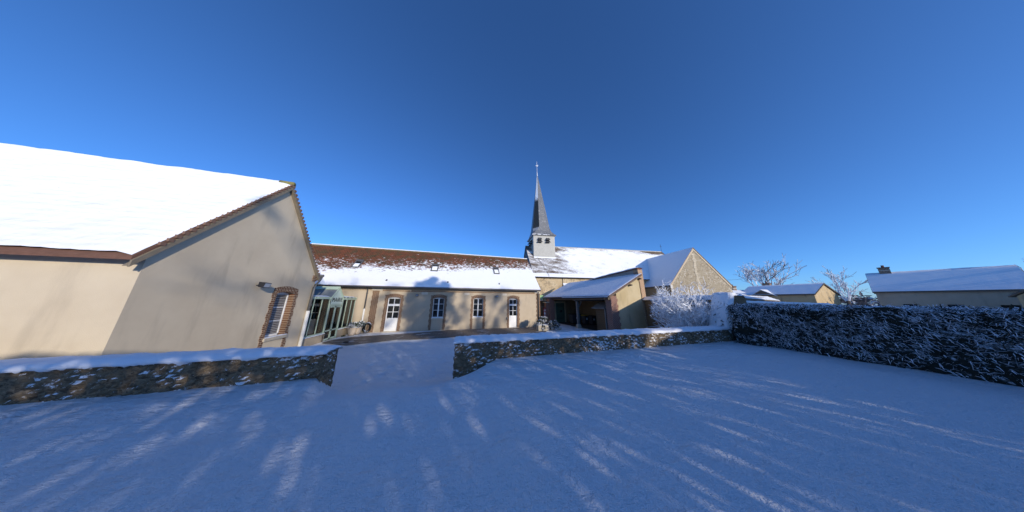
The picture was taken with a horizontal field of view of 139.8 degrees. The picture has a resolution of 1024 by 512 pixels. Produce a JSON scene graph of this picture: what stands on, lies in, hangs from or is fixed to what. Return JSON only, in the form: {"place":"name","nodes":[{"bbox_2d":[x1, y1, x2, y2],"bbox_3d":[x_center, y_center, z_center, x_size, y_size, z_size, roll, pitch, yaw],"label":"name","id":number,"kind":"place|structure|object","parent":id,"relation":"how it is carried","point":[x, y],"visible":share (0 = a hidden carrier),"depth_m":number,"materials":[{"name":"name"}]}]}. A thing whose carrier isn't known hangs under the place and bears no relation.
{"place":"outdoors","nodes":[
{"label":"outdoors","id":0,"kind":"place"},
{"bbox_2d":[0,143,323,359],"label":"gabled house","id":1,"kind":"structure","parent":0,"point":[99,255],"depth_m":5.36,"materials":[{"name":"paint"}]},
{"bbox_2d":[256,282,271,287],"bbox_3d":[-9.701,1.126,7.289,0.343,0.227,0.278,4,-14,-15],"label":"wall light","id":2,"kind":"object","parent":1,"relation":"attached to","point":[264,285],"visible":1,"depth_m":7.23,"materials":[{"name":"metal"}]},
{"bbox_2d":[262,292,288,341],"bbox_3d":[-10.363,2.619,8.304,0.345,2.020,1.120,4,-14,-15],"label":"window","id":3,"kind":"structure","parent":1,"relation":"in","point":[281,299],"depth_m":8.37,"materials":[{"name":"white paint"}]},
{"bbox_2d":[323,327,545,344],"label":"pavement","id":4,"kind":"structure","parent":0,"point":[417,335],"depth_m":13.65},
{"bbox_2d":[536,316,548,330],"bbox_3d":[2.620,5.813,16.208,1.089,1.192,1.047,-6,-15,25],"label":"planter","id":5,"kind":"object","parent":4,"relation":"on","point":[540,326],"visible":1,"depth_m":15.96,"materials":[{"name":"stone"}]},
{"bbox_2d":[0,305,1023,511],"bbox_3d":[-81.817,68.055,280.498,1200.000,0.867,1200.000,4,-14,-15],"label":"ground","id":6,"kind":"structure","parent":0,"point":[411,425],"depth_m":2.42,"materials":[{"name":"white snow"}]},
{"bbox_2d":[0,345,342,404],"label":"garden wall","id":7,"kind":"structure","parent":6,"relation":"on","point":[31,380],"depth_m":3.63,"materials":[{"name":"grey stone"}]},
{"bbox_2d":[347,322,359,335],"bbox_3d":[-11.319,5.124,13.308,0.820,0.939,0.840,4,-14,-15],"label":"plant pot","id":8,"kind":"object","parent":6,"relation":"on","point":[351,328],"visible":1,"depth_m":13.16,"materials":[{"name":"ceramic"}]},
{"bbox_2d":[355,320,365,333],"bbox_3d":[-11.290,5.236,13.834,0.821,0.964,0.896,4,-14,-15],"label":"plant pot","id":9,"kind":"object","parent":6,"relation":"on","point":[361,325],"visible":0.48,"depth_m":13.78,"materials":[{"name":"ceramic"}]},
{"bbox_2d":[362,322,371,332],"bbox_3d":[-11.044,5.439,14.280,0.597,0.766,0.241,4,-14,-15],"label":"hose coil","id":10,"kind":"object","parent":6,"relation":"on","point":[368,330],"visible":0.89,"depth_m":14.24,"materials":[{"name":"rubber"}]},
{"bbox_2d":[304,243,540,334],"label":"town hall","id":11,"kind":"structure","parent":6,"relation":"on","point":[456,291],"depth_m":16.67,"materials":[{"name":"paint"}]},
{"bbox_2d":[305,299,323,333],"bbox_3d":[-14.635,4.395,13.874,0.870,2.570,0.085,4,-14,-15],"label":"door","id":12,"kind":"structure","parent":11,"relation":"in","point":[317,303],"depth_m":13.87,"materials":[{"name":"white paint"}]},
{"bbox_2d":[302,286,356,345],"bbox_3d":[-13.000,3.542,11.698,3.250,3.310,5.040,4,-14,-15],"label":"glazed porch","id":13,"kind":"object","parent":11,"relation":"attached to","point":[335,296],"visible":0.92,"depth_m":11.95,"materials":[{"name":"green metal"}]},
{"bbox_2d":[323,306,341,340],"bbox_3d":[-11.544,4.249,12.030,0.045,2.030,1.300,4,-14,-15],"label":"door","id":14,"kind":"structure","parent":13,"relation":"in","point":[333,315],"depth_m":12.08,"materials":[{"name":"green metal"}]},
{"bbox_2d":[384,297,400,330],"bbox_3d":[-9.690,4.706,15.241,0.950,2.670,0.085,4,-14,-15],"label":"door","id":15,"kind":"structure","parent":11,"relation":"in","point":[392,313],"depth_m":15.22,"materials":[{"name":"white paint"}]},
{"bbox_2d":[431,298,443,318],"bbox_3d":[-6.359,4.499,16.169,0.980,1.790,0.245,4,-14,-15],"label":"window","id":16,"kind":"structure","parent":11,"relation":"in","point":[438,303],"depth_m":16.23,"materials":[{"name":"white paint"}]},
{"bbox_2d":[472,298,482,318],"bbox_3d":[-3.093,4.736,17.064,0.970,1.790,0.245,4,-14,-15],"label":"window","id":17,"kind":"structure","parent":11,"relation":"in","point":[478,302],"depth_m":17.13,"materials":[{"name":"white paint"}]},
{"bbox_2d":[509,298,516,326],"bbox_3d":[0.080,5.416,17.919,0.840,2.670,0.085,4,-14,-15],"label":"door","id":18,"kind":"structure","parent":11,"relation":"in","point":[512,302],"depth_m":17.92,"materials":[{"name":"white paint"}]},
{"bbox_2d":[540,301,546,316],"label":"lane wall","id":19,"kind":"structure","parent":6,"relation":"on","point":[541,309],"depth_m":24.28,"materials":[{"name":"stone"}]},
{"bbox_2d":[546,320,560,329],"bbox_3d":[3.702,6.113,16.648,1.229,0.833,1.235,4,-14,-15],"label":"planter","id":20,"kind":"object","parent":6,"relation":"on","point":[553,325],"visible":0.99,"depth_m":16.44,"materials":[{"name":"stone"}]},
{"bbox_2d":[559,322,597,330],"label":"shelter floor","id":21,"kind":"structure","parent":6,"relation":"on","point":[591,326],"depth_m":19.40,"materials":[{"name":"grey concrete"}]},
{"bbox_2d":[568,313,581,322],"bbox_3d":[7.183,7.136,21.365,1.311,1.079,0.868,5,-14,-19],"label":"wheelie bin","id":22,"kind":"object","parent":21,"relation":"on","point":[572,317],"visible":0.63,"depth_m":21.06,"materials":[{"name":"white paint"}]},
{"bbox_2d":[581,314,588,323],"bbox_3d":[8.099,7.028,20.749,0.585,1.019,0.650,5,-14,-19],"label":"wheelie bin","id":23,"kind":"object","parent":21,"relation":"on","point":[585,318],"visible":0.94,"depth_m":20.54,"materials":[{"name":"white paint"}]},
{"bbox_2d":[588,315,595,324],"bbox_3d":[8.665,6.917,20.221,0.522,0.999,0.596,5,-14,-19],"label":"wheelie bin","id":24,"kind":"object","parent":21,"relation":"on","point":[592,319],"visible":1,"depth_m":20.06,"materials":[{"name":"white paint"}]},
{"bbox_2d":[592,302,607,329],"bbox_3d":[8.198,5.185,16.010,2.160,2.420,1.550,5,-14,-19],"label":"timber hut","id":25,"kind":"object","parent":21,"relation":"on","point":[601,315],"visible":0.43,"depth_m":15.79,"materials":[{"name":"brown wood"}]},
{"bbox_2d":[452,325,733,378],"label":"garden wall","id":26,"kind":"structure","parent":6,"relation":"on","point":[473,353],"depth_m":6.50,"materials":[{"name":"grey stone"}]},
{"bbox_2d":[542,273,646,329],"bbox_3d":[7.374,4.739,19.461,4.200,4.867,10.260,5,-14,-19],"label":"open shelter","id":27,"kind":"object","parent":6,"relation":"on","point":[620,296],"visible":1,"depth_m":16.23,"materials":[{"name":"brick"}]},
{"bbox_2d":[556,303,564,321],"bbox_3d":[5.760,6.733,22.228,1.180,2.240,0.120,5,-14,-19],"label":"door","id":28,"kind":"structure","parent":27,"relation":"in","point":[560,315],"depth_m":22.22,"materials":[{"name":"green paint"}]},
{"bbox_2d":[587,267,647,327],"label":"parapet wall","id":29,"kind":"structure","parent":6,"relation":"on","point":[634,271],"depth_m":16.40,"materials":[{"name":"paint"}]},
{"bbox_2d":[643,295,711,327],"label":"wall","id":30,"kind":"structure","parent":6,"relation":"on","point":[648,301],"depth_m":14.62,"materials":[{"name":"beige stone"}]},
{"bbox_2d":[650,278,721,327],"bbox_3d":[10.149,3.229,10.819,4.290,3.908,3.894,4,-14,-15],"label":"frosted shrub","id":31,"kind":"object","parent":6,"relation":"on","point":[684,314],"visible":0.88,"depth_m":10.40,"materials":[{"name":"white plant"}]},
{"bbox_2d":[709,292,746,340],"bbox_3d":[10.970,3.341,9.456,2.092,3.025,0.880,4,-14,-15],"label":"hedge","id":32,"kind":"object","parent":6,"relation":"on","point":[722,313],"depth_m":9.41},
{"bbox_2d":[735,254,805,285],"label":"bare tree","id":33,"kind":"object","parent":6,"relation":"on","point":[762,272],"visible":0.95,"depth_m":44.53,"materials":[{"name":"brown plant"}]},
{"bbox_2d":[746,301,835,305],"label":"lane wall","id":34,"kind":"structure","parent":6,"relation":"on","point":[780,302],"depth_m":10.97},
{"bbox_2d":[805,266,868,305],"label":"bare tree","id":35,"kind":"object","parent":6,"relation":"on","point":[848,294],"visible":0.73,"depth_m":44.65,"materials":[{"name":"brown plant"}]},
{"bbox_2d":[839,292,879,305],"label":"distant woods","id":36,"kind":"object","parent":6,"relation":"on","point":[857,300],"visible":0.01,"depth_m":119.49,"materials":[{"name":"white plant"}]},
{"bbox_2d":[726,302,1023,386],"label":"clipped hedge","id":37,"kind":"object","parent":6,"relation":"on","point":[982,343],"visible":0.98,"depth_m":5.28,"materials":[{"name":"green plant"}]},
{"bbox_2d":[1008,289,1023,307],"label":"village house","id":38,"kind":"structure","parent":6,"relation":"on","point":[1019,295],"depth_m":21.03,"materials":[{"name":"grey concrete"}]},
{"bbox_2d":[0,0,1023,304],"label":"sky","id":39,"kind":"structure","parent":0,"point":[860,137],"materials":[{"name":"blue"}]},
{"bbox_2d":[543,302,549,322],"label":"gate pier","id":40,"kind":"structure","parent":0,"point":[546,304],"depth_m":21.56,"materials":[{"name":"brick"}]},
{"bbox_2d":[524,165,733,296],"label":"church","id":41,"kind":"structure","parent":0,"point":[553,266],"depth_m":29.38,"materials":[{"name":"stone"}]},
{"bbox_2d":[732,286,751,295],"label":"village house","id":42,"kind":"structure","parent":0,"point":[734,289],"depth_m":39.12,"materials":[{"name":"white wood"}]},
{"bbox_2d":[738,295,779,303],"bbox_3d":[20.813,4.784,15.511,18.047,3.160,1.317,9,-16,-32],"label":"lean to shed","id":43,"kind":"object","parent":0,"point":[758,298],"visible":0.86,"depth_m":14.44,"materials":[{"name":"white wood"}]},
{"bbox_2d":[743,282,840,304],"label":"village house","id":44,"kind":"structure","parent":0,"point":[817,292],"depth_m":32.77,"materials":[{"name":"beige concrete"}]},
{"bbox_2d":[865,265,1023,309],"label":"village house","id":45,"kind":"structure","parent":0,"point":[991,286],"depth_m":26.18,"materials":[{"name":"beige concrete"}]},
{"bbox_2d":[1000,305,1021,308],"bbox_3d":[61.547,6.654,23.030,0.050,1.200,0.900,7,-15,-26],"label":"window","id":46,"kind":"structure","parent":45,"relation":"in","point":[1005,306],"depth_m":23.21,"materials":[{"name":"black glass"}]}
]}

